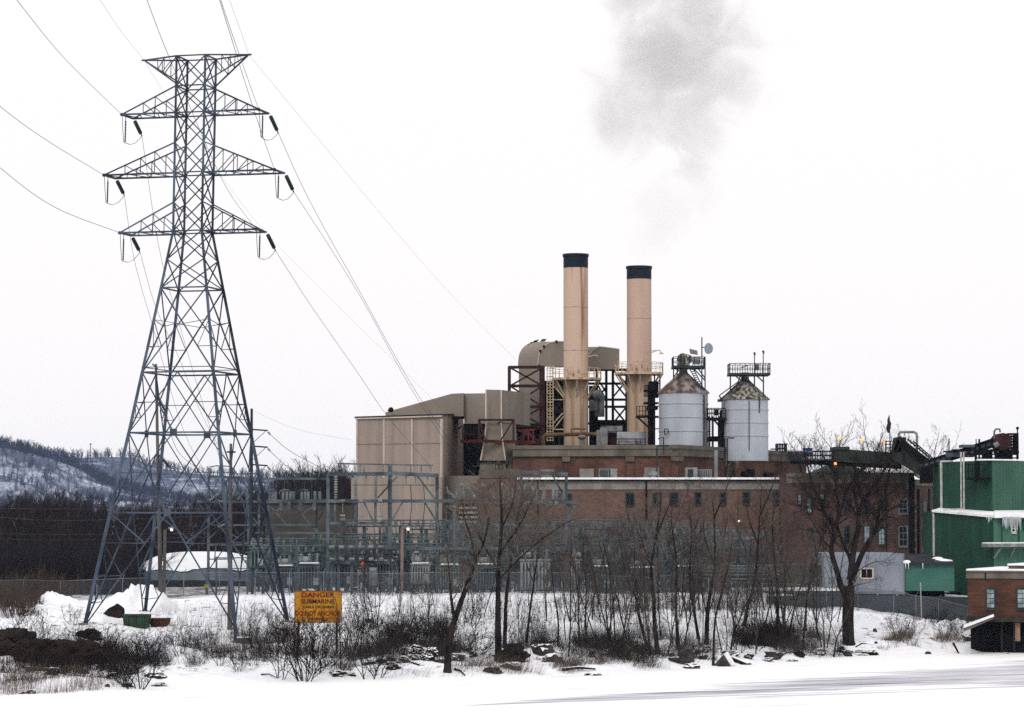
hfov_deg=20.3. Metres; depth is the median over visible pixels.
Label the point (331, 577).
switch stand leg post
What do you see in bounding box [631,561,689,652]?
sapling
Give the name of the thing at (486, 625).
snow bank
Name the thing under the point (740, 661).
plank
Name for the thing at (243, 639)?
concrete pedestal
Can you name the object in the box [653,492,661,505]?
window
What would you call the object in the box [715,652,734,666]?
tilted slab
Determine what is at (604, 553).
sapling
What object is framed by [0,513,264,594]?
wood undergrowth
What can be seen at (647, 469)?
blocked window
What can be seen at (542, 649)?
rock
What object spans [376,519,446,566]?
bus rack
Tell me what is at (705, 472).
air conditioner
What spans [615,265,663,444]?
smokestack
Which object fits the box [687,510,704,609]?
sapling
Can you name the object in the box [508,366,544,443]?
duct support tower
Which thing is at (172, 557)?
bare tree
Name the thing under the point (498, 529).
bus rack
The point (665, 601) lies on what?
brush
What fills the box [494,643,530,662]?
brush heap
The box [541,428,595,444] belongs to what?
roof pipe run
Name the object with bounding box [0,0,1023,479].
sky
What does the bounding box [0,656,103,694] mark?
dead grass
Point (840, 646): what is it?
shrub
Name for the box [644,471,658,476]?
air conditioner
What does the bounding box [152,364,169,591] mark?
utility pole
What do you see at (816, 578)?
sapling
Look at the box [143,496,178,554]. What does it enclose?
bare tree
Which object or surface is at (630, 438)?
roof cabinet
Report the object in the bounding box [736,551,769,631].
sapling
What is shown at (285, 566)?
transformer
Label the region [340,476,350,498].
bare tree
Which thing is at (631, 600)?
sapling
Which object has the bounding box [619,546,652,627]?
sapling
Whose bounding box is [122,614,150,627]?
dumpster
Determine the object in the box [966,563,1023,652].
pump house
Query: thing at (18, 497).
bare tree
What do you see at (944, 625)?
shrub
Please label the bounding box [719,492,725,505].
window
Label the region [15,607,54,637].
shrub
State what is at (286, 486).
bare tree
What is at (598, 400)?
boiler house
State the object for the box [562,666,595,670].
fallen log
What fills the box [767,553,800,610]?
sapling
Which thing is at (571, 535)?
sapling
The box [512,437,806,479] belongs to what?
brick hall
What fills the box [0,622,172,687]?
bank tangle
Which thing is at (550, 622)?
shrub
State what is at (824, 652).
shore stone
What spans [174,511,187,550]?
bare tree
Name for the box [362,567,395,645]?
sapling
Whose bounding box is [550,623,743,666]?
reeds
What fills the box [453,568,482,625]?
sapling
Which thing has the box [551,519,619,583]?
bus rack
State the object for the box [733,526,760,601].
sapling
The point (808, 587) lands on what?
sapling
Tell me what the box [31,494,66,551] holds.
bare tree
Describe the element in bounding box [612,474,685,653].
bank tree
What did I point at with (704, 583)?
sapling
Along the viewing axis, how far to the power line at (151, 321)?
238.49 m
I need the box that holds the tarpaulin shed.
[137,551,261,586]
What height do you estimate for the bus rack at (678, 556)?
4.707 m
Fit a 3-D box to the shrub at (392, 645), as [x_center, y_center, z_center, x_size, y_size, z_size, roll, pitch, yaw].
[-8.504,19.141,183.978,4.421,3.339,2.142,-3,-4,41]
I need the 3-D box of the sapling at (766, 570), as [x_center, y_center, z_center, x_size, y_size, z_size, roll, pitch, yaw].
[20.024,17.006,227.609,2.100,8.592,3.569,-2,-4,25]
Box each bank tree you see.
[420,479,515,672]
[442,439,601,661]
[483,467,552,646]
[513,493,567,642]
[532,532,573,645]
[574,520,595,642]
[597,486,647,644]
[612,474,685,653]
[645,473,717,646]
[665,467,718,638]
[682,455,747,643]
[698,515,750,665]
[714,546,775,649]
[736,450,790,624]
[755,468,803,624]
[770,433,934,645]
[785,524,826,626]
[791,501,841,630]
[809,607,831,649]
[811,576,860,656]
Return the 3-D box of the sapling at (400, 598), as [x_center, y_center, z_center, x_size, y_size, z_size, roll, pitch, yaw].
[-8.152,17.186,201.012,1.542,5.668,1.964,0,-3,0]
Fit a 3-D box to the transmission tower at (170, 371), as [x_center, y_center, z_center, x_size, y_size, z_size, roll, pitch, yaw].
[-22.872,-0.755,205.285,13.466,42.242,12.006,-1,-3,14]
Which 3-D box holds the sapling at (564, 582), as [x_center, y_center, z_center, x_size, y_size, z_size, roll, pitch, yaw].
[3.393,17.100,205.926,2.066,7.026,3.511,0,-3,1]
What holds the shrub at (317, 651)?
on the snow ground at (210, 672)
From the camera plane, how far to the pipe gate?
239.31 m
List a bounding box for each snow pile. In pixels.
[40,591,81,603]
[83,583,180,611]
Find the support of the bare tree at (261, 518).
on the snow ground at (210, 672)
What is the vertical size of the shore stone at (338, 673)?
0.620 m
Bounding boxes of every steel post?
[662,538,664,592]
[680,529,682,587]
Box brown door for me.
[608,432,615,444]
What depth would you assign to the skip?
203.19 m
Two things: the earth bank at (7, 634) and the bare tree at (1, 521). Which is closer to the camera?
the earth bank at (7, 634)
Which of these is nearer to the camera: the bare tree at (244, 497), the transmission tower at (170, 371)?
the transmission tower at (170, 371)
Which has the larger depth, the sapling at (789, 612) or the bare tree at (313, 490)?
the bare tree at (313, 490)
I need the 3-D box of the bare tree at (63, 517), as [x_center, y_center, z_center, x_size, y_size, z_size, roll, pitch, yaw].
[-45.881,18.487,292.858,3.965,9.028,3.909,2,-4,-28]
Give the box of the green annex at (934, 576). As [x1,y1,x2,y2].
[898,554,955,596]
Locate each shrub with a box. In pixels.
[0,619,29,628]
[6,606,34,626]
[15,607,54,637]
[30,620,83,640]
[60,603,89,624]
[64,622,102,639]
[71,624,122,650]
[92,623,152,654]
[94,646,154,683]
[99,634,174,689]
[124,625,172,664]
[146,642,178,668]
[157,618,195,656]
[181,642,208,663]
[186,627,220,652]
[205,639,234,665]
[219,647,255,671]
[233,599,281,653]
[248,621,320,679]
[259,614,307,648]
[267,597,351,681]
[280,613,345,673]
[292,620,358,667]
[314,623,334,642]
[326,618,406,678]
[328,582,371,660]
[349,608,435,651]
[355,630,407,677]
[369,611,432,651]
[398,607,433,642]
[401,611,462,645]
[428,614,490,651]
[431,615,463,637]
[440,590,492,627]
[446,630,510,656]
[489,618,533,644]
[528,614,562,644]
[582,634,633,660]
[611,633,656,664]
[629,636,666,667]
[715,625,762,652]
[730,618,786,650]
[750,617,793,642]
[769,619,810,632]
[791,638,807,651]
[827,637,848,654]
[877,609,917,635]
[899,610,932,633]
[916,606,951,623]
[926,613,958,635]
[946,616,964,638]
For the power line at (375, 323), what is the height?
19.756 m
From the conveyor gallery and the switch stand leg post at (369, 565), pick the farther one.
the conveyor gallery
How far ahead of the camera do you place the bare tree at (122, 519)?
299.03 m
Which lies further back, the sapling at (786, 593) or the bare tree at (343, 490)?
the bare tree at (343, 490)
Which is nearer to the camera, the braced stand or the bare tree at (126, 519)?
the braced stand
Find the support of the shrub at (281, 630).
on the snow ground at (210, 672)
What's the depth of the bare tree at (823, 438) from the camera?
334.99 m
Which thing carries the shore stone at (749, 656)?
on the snow ground at (210, 672)
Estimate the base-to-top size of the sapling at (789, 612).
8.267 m
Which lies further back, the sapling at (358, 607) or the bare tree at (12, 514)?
the bare tree at (12, 514)
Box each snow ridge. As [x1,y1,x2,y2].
[389,593,664,598]
[854,613,970,636]
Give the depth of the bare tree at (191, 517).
339.95 m
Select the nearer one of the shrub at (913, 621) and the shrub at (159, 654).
the shrub at (159, 654)
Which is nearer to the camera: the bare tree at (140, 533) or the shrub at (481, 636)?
the shrub at (481, 636)
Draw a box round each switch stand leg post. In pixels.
[330,563,332,590]
[337,559,339,590]
[345,555,346,592]
[350,563,352,593]
[368,555,370,591]
[396,563,397,592]
[409,555,411,591]
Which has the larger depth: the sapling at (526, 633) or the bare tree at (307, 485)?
the bare tree at (307, 485)
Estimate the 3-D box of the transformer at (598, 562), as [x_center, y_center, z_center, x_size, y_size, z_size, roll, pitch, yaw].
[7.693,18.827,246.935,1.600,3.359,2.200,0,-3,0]
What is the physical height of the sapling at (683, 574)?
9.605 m
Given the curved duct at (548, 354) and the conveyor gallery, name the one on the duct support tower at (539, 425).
the curved duct at (548, 354)
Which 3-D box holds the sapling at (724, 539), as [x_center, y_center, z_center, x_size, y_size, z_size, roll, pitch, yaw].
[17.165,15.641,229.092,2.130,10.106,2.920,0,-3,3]
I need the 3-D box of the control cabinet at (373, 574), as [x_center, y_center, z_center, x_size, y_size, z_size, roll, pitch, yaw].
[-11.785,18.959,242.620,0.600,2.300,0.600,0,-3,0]
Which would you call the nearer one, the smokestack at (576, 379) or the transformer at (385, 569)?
the transformer at (385, 569)
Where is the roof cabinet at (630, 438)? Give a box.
[616,432,645,444]
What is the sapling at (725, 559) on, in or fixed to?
on the snow ground at (210, 672)
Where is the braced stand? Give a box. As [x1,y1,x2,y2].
[370,571,390,594]
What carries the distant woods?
on the snow ground at (210, 672)
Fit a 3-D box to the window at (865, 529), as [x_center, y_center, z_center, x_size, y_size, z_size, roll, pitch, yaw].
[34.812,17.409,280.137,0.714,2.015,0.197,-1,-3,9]
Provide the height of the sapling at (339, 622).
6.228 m
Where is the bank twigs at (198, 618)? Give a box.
[155,594,318,668]
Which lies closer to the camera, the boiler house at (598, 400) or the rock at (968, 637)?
the rock at (968, 637)
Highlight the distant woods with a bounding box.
[0,459,353,541]
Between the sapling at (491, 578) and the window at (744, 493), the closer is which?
the sapling at (491, 578)
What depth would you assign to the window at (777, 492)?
289.58 m
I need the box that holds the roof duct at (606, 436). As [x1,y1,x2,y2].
[596,426,621,444]
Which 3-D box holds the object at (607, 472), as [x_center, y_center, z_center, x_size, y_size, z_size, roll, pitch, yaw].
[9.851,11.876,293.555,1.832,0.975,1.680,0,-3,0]
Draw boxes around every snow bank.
[17,612,277,646]
[331,619,754,642]
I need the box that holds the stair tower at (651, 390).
[635,381,658,444]
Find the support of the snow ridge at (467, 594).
on the snow ground at (210, 672)
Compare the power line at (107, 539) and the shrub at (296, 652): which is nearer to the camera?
the shrub at (296, 652)
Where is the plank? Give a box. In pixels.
[731,656,751,664]
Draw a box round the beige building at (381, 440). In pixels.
[351,393,479,577]
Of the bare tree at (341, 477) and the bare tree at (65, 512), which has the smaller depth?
the bare tree at (65, 512)
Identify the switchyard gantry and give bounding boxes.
[197,465,257,582]
[256,476,333,590]
[326,463,442,592]
[416,501,521,593]
[443,470,598,591]
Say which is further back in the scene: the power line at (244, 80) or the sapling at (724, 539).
the sapling at (724, 539)
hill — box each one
[0,448,214,524]
[50,457,324,522]
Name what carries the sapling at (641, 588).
on the snow ground at (210, 672)
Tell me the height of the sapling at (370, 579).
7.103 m
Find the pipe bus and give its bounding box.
[692,564,782,593]
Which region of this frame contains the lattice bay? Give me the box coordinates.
[697,537,779,587]
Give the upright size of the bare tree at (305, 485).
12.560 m
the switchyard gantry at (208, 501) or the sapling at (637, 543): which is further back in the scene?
the switchyard gantry at (208, 501)
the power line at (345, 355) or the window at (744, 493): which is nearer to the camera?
the power line at (345, 355)
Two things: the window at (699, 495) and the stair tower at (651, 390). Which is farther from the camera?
the stair tower at (651, 390)
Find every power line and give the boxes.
[0,106,102,174]
[0,508,209,508]
[0,516,206,520]
[0,533,178,534]
[0,537,197,539]
[1,168,118,232]
[17,0,121,114]
[124,196,203,470]
[140,253,233,471]
[142,139,218,454]
[147,0,255,228]
[219,0,274,169]
[221,1,258,108]
[253,60,515,359]
[270,434,328,471]
[276,252,429,465]
[278,133,473,474]
[294,193,475,475]
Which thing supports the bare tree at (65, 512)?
on the snow ground at (210, 672)
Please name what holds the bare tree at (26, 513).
on the snow ground at (210, 672)
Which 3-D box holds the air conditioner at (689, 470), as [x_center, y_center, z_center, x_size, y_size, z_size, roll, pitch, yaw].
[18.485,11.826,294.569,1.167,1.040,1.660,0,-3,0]
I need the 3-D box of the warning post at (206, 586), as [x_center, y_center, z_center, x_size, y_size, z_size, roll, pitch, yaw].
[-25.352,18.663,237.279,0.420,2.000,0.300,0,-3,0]
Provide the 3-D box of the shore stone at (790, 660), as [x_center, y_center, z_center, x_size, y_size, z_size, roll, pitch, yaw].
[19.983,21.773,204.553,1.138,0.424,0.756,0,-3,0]
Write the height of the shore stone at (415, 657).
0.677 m
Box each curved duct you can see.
[518,340,563,422]
[588,346,618,368]
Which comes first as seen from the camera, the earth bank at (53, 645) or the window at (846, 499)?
the earth bank at (53, 645)
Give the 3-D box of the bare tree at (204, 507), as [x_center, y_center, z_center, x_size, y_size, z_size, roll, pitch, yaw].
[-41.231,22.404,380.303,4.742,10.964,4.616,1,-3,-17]
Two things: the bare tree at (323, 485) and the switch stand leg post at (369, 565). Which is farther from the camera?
the bare tree at (323, 485)
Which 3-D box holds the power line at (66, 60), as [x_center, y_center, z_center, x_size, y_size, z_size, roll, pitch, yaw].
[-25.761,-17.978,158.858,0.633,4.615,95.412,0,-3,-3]
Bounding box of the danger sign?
[294,591,341,653]
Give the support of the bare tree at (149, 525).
on the snow ground at (210, 672)
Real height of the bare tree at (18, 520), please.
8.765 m
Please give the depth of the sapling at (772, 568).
224.34 m
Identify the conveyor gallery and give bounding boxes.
[788,431,932,475]
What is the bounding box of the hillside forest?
[0,434,346,516]
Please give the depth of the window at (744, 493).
289.65 m
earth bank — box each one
[0,627,36,655]
[12,638,70,661]
[44,639,107,664]
[75,628,100,639]
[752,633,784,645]
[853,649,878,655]
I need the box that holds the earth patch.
[103,604,124,617]
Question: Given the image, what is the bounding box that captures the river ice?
[0,652,1023,715]
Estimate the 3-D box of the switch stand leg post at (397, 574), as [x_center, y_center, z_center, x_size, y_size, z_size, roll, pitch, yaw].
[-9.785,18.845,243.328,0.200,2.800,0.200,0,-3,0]
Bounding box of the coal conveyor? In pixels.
[919,427,1018,483]
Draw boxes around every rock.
[531,644,553,655]
[545,653,559,661]
[584,672,601,675]
[677,649,694,661]
[682,663,699,668]
[964,634,970,640]
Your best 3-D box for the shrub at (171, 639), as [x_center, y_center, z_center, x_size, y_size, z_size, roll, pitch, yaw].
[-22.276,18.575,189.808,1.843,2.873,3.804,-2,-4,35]
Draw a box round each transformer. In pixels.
[249,537,266,593]
[277,556,295,592]
[297,553,321,590]
[333,553,354,590]
[373,551,395,590]
[410,553,431,592]
[438,554,459,593]
[476,554,496,592]
[519,549,550,592]
[571,549,581,590]
[593,556,608,590]
[628,559,655,591]
[677,556,704,590]
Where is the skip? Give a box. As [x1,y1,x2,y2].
[150,618,170,626]
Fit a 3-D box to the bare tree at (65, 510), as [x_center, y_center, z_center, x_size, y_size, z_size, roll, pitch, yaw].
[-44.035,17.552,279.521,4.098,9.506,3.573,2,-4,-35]
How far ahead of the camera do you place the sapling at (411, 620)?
189.60 m
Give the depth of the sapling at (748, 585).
223.47 m
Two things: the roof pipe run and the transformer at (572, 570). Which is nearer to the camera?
the transformer at (572, 570)
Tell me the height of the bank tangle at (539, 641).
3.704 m
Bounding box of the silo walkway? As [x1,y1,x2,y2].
[707,408,725,446]
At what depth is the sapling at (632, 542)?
221.75 m
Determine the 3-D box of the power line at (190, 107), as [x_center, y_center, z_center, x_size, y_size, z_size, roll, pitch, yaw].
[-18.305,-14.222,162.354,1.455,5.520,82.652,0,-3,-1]
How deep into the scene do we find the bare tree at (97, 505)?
339.34 m
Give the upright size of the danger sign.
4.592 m
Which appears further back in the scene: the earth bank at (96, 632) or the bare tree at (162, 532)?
the bare tree at (162, 532)
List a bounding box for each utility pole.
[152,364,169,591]
[227,444,235,629]
[249,409,270,550]
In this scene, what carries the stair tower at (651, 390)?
on the brick hall
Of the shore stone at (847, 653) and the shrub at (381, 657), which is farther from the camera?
the shore stone at (847, 653)
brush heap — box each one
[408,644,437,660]
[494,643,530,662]
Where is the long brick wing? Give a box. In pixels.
[478,477,778,579]
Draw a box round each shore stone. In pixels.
[26,689,35,693]
[146,672,166,678]
[151,682,166,686]
[328,670,346,676]
[346,672,355,676]
[385,663,401,669]
[395,656,409,662]
[407,654,418,659]
[452,653,464,660]
[483,667,502,673]
[500,662,521,668]
[541,656,549,661]
[668,657,691,664]
[721,650,739,656]
[743,653,753,659]
[762,657,772,661]
[764,652,782,659]
[784,659,797,661]
[793,651,804,657]
[812,648,826,655]
[843,649,852,655]
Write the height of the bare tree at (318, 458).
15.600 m
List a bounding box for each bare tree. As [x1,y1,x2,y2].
[0,490,19,550]
[0,494,31,547]
[0,496,38,553]
[0,499,35,549]
[0,503,32,558]
[2,496,31,550]
[6,482,46,538]
[6,488,25,523]
[6,496,39,552]
[13,500,38,541]
[15,487,38,525]
[17,489,42,544]
[18,479,58,554]
[28,491,65,553]
[29,490,61,544]
[31,493,50,532]
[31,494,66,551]
[35,492,54,522]
[40,487,77,539]
[48,496,74,546]
[48,496,83,541]
[51,491,95,543]
[54,490,84,548]
[56,488,84,549]
[60,502,97,551]
[63,489,101,551]
[65,495,95,548]
[70,490,94,542]
[75,485,98,537]
[75,496,98,539]
[88,498,127,546]
[90,495,105,521]
[91,494,123,549]
[97,497,113,531]
[97,499,124,540]
[107,516,134,558]
[112,496,141,555]
[114,505,137,547]
[119,502,153,558]
[122,501,141,549]
[124,499,162,558]
[131,501,173,563]
[132,500,156,558]
[136,499,179,556]
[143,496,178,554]
[150,520,183,570]
[155,499,194,553]
[155,502,185,551]
[161,494,184,522]
[162,491,186,549]
[164,504,196,552]
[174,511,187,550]
[176,511,191,548]
[181,492,206,549]
[185,500,210,549]
[190,505,210,549]
[194,505,223,550]
[195,488,213,530]
[199,494,244,551]
[206,497,235,550]
[210,496,222,546]
[217,494,246,550]
[221,485,257,546]
[226,480,263,531]
[232,491,263,539]
[232,507,245,552]
[237,479,264,538]
[243,496,264,543]
[264,465,308,530]
[277,461,305,498]
[282,461,311,493]
[285,470,316,498]
[288,454,322,497]
[289,470,325,498]
[295,451,341,498]
[295,471,321,498]
[306,465,325,497]
[311,453,349,498]
[312,462,332,497]
[314,455,348,484]
[317,456,345,498]
[318,480,334,498]
[321,457,350,497]
[323,466,346,498]
[331,460,352,498]
[337,468,352,497]
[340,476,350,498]
[775,429,818,473]
[808,414,847,457]
[811,422,857,470]
[845,402,894,450]
[857,426,919,451]
[871,423,909,451]
[914,424,962,456]
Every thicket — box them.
[34,635,171,674]
[363,615,471,655]
[730,613,801,648]
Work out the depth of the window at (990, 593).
217.57 m
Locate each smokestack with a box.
[546,253,601,444]
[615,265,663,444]
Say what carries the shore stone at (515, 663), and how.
on the snow ground at (210, 672)
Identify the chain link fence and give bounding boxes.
[0,574,146,599]
[150,568,655,597]
[654,571,967,622]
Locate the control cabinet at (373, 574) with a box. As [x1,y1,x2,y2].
[370,568,376,592]
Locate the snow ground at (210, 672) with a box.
[0,525,980,693]
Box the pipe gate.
[214,557,249,594]
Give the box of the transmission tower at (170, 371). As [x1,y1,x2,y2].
[79,54,293,642]
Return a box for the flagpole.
[886,415,890,440]
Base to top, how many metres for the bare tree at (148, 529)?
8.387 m
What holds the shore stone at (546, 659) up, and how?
on the snow ground at (210, 672)
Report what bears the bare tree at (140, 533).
on the snow ground at (210, 672)
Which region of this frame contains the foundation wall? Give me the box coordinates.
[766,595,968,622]
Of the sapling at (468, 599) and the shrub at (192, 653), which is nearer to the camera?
the shrub at (192, 653)
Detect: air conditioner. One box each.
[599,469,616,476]
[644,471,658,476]
[685,467,696,476]
[698,469,711,476]
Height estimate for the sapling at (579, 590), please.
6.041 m
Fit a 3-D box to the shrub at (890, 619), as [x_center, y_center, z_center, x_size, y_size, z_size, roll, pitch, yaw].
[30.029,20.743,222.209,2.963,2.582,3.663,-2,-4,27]
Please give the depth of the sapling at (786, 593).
220.01 m
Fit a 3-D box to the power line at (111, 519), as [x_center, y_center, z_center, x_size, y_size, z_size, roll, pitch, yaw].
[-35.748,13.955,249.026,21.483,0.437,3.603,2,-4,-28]
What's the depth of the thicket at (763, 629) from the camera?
214.76 m
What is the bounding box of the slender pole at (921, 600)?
[920,582,921,619]
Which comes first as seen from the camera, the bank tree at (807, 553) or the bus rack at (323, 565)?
the bank tree at (807, 553)
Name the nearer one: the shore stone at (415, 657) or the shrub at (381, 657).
the shrub at (381, 657)
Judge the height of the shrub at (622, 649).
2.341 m
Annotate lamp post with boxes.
[163,527,173,593]
[400,526,409,592]
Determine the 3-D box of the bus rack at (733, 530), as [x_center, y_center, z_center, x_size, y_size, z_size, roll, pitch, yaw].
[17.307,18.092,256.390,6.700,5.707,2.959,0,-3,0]
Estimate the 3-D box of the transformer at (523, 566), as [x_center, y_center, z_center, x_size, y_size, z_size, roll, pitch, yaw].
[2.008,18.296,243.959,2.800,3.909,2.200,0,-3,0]
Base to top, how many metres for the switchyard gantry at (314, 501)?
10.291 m
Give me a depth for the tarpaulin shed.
265.03 m
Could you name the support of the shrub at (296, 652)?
on the snow ground at (210, 672)
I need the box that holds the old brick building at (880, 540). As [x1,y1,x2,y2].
[775,465,932,563]
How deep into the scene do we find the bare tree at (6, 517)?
269.69 m
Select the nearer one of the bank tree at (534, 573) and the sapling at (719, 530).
the bank tree at (534, 573)
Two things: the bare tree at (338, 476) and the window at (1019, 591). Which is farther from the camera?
the bare tree at (338, 476)
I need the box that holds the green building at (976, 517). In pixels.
[923,452,1023,595]
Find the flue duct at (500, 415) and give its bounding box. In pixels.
[461,390,535,478]
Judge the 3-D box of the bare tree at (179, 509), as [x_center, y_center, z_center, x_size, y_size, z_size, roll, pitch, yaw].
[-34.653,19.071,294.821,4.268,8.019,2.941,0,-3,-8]
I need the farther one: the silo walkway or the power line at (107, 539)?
the silo walkway
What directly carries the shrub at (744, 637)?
on the snow ground at (210, 672)
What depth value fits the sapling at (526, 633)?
192.65 m
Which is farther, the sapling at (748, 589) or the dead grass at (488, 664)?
the sapling at (748, 589)
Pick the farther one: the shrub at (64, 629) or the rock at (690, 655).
the rock at (690, 655)
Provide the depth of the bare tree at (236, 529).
345.58 m
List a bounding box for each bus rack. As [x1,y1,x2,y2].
[245,545,322,591]
[263,538,332,586]
[306,533,379,586]
[319,539,395,590]
[337,520,412,587]
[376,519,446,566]
[378,543,452,592]
[400,523,474,587]
[439,520,505,584]
[446,541,521,591]
[461,526,534,583]
[492,521,562,577]
[517,527,591,588]
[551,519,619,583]
[575,523,648,584]
[593,543,669,591]
[603,521,675,576]
[622,527,697,587]
[647,541,720,591]
[650,523,720,583]
[668,528,742,584]
[698,530,771,586]
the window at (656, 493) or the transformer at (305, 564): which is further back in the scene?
the window at (656, 493)
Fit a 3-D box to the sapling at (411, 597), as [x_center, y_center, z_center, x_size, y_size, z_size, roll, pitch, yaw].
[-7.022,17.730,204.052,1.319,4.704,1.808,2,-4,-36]
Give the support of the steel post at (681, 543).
on the snow ground at (210, 672)
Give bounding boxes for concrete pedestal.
[236,636,251,643]
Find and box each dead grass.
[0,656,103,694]
[388,643,707,676]
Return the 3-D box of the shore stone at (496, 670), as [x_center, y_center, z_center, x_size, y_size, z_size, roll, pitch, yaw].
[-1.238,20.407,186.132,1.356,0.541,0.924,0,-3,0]
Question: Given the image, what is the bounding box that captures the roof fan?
[577,435,586,444]
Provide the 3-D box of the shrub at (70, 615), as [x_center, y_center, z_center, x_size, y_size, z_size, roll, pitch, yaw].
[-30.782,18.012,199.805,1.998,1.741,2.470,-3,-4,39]
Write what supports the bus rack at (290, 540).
on the snow ground at (210, 672)
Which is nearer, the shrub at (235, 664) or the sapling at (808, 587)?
the shrub at (235, 664)
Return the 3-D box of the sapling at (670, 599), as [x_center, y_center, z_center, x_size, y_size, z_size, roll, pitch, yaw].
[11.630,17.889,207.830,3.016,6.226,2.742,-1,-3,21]
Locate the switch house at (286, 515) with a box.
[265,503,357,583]
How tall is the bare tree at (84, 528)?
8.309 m
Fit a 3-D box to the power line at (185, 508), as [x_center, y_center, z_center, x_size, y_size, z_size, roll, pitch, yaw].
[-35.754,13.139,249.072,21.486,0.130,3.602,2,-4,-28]
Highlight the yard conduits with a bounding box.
[380,544,787,594]
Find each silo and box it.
[657,337,712,445]
[717,350,770,461]
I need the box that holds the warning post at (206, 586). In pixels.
[204,571,208,594]
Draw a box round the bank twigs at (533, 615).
[342,580,839,659]
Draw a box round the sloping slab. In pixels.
[963,614,993,630]
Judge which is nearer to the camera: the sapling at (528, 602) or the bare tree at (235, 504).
the sapling at (528, 602)
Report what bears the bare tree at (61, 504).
on the snow ground at (210, 672)
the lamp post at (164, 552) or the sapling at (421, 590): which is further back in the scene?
the lamp post at (164, 552)
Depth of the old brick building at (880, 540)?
280.71 m
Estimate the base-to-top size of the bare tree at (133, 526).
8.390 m
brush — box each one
[0,558,95,617]
[554,560,830,622]
[876,625,967,649]
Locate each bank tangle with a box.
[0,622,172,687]
[170,612,303,669]
[280,602,492,673]
[489,611,734,666]
[718,606,850,658]
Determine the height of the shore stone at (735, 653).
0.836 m
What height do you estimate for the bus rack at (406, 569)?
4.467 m
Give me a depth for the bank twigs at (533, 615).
216.28 m
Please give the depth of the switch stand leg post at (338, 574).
244.22 m
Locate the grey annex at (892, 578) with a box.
[762,552,960,595]
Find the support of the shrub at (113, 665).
on the snow ground at (210, 672)
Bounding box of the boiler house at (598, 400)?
[458,369,626,475]
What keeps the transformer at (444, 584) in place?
on the snow ground at (210, 672)
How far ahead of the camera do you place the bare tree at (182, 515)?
281.85 m
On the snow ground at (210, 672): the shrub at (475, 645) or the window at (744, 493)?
the shrub at (475, 645)
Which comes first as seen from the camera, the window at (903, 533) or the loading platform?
the loading platform
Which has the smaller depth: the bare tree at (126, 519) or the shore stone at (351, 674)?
the shore stone at (351, 674)
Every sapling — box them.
[327,580,356,668]
[342,577,388,650]
[344,536,391,627]
[357,576,371,637]
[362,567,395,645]
[387,565,404,625]
[397,594,427,656]
[402,570,442,615]
[405,576,420,617]
[412,571,441,631]
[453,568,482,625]
[459,548,476,613]
[478,537,512,616]
[489,544,508,606]
[501,577,529,631]
[514,592,526,642]
[514,606,538,662]
[515,571,545,638]
[535,542,565,620]
[544,511,584,621]
[547,546,572,639]
[555,519,633,643]
[560,510,589,656]
[564,557,596,617]
[565,521,595,637]
[571,545,607,631]
[573,511,629,650]
[578,527,597,618]
[587,560,605,622]
[591,520,630,637]
[595,514,613,607]
[603,489,655,612]
[604,564,620,636]
[607,521,659,647]
[609,562,655,640]
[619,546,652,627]
[619,581,639,639]
[622,509,676,611]
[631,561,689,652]
[635,503,719,611]
[635,510,651,609]
[636,575,649,640]
[639,503,666,634]
[641,555,659,621]
[656,563,694,643]
[659,523,711,615]
[663,513,708,625]
[671,500,709,609]
[672,538,711,644]
[680,518,730,644]
[683,510,719,630]
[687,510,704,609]
[692,531,737,651]
[696,523,760,641]
[702,504,748,607]
[715,496,736,608]
[717,527,738,608]
[718,577,737,623]
[719,544,733,617]
[720,558,764,623]
[721,496,764,609]
[728,580,752,645]
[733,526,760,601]
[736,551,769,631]
[736,559,763,617]
[742,529,769,653]
[748,514,808,632]
[751,512,795,620]
[753,527,772,617]
[759,541,833,636]
[765,509,789,612]
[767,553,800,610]
[779,546,800,623]
[781,570,792,618]
[785,531,824,645]
[786,525,817,609]
[788,589,807,647]
[798,543,846,646]
[800,519,827,638]
[820,503,867,608]
[837,558,863,621]
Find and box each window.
[540,469,554,477]
[580,469,593,476]
[625,492,633,506]
[644,467,658,473]
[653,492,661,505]
[669,492,678,505]
[694,492,701,505]
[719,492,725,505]
[743,492,749,505]
[772,491,778,504]
[797,494,801,505]
[806,498,811,513]
[807,528,813,539]
[843,525,849,545]
[844,498,850,513]
[860,568,873,578]
[863,525,870,545]
[878,528,885,545]
[898,498,907,514]
[898,526,907,547]
[922,500,927,514]
[985,588,995,609]
[1011,522,1016,533]
[1016,588,1023,609]
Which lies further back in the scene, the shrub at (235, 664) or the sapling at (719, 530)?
the sapling at (719, 530)
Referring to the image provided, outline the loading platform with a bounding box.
[729,577,847,593]
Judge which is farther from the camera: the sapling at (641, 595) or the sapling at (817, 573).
the sapling at (817, 573)
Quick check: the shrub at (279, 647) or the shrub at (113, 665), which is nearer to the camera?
the shrub at (113, 665)
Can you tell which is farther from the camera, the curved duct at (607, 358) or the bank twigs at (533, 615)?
the curved duct at (607, 358)
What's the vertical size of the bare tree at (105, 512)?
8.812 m
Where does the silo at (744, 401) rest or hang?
on the brick hall
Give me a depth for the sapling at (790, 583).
228.90 m
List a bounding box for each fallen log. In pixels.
[26,667,64,673]
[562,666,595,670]
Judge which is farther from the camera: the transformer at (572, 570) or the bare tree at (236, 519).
the bare tree at (236, 519)
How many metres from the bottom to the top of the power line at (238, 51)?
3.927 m
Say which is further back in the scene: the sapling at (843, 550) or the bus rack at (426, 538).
the bus rack at (426, 538)

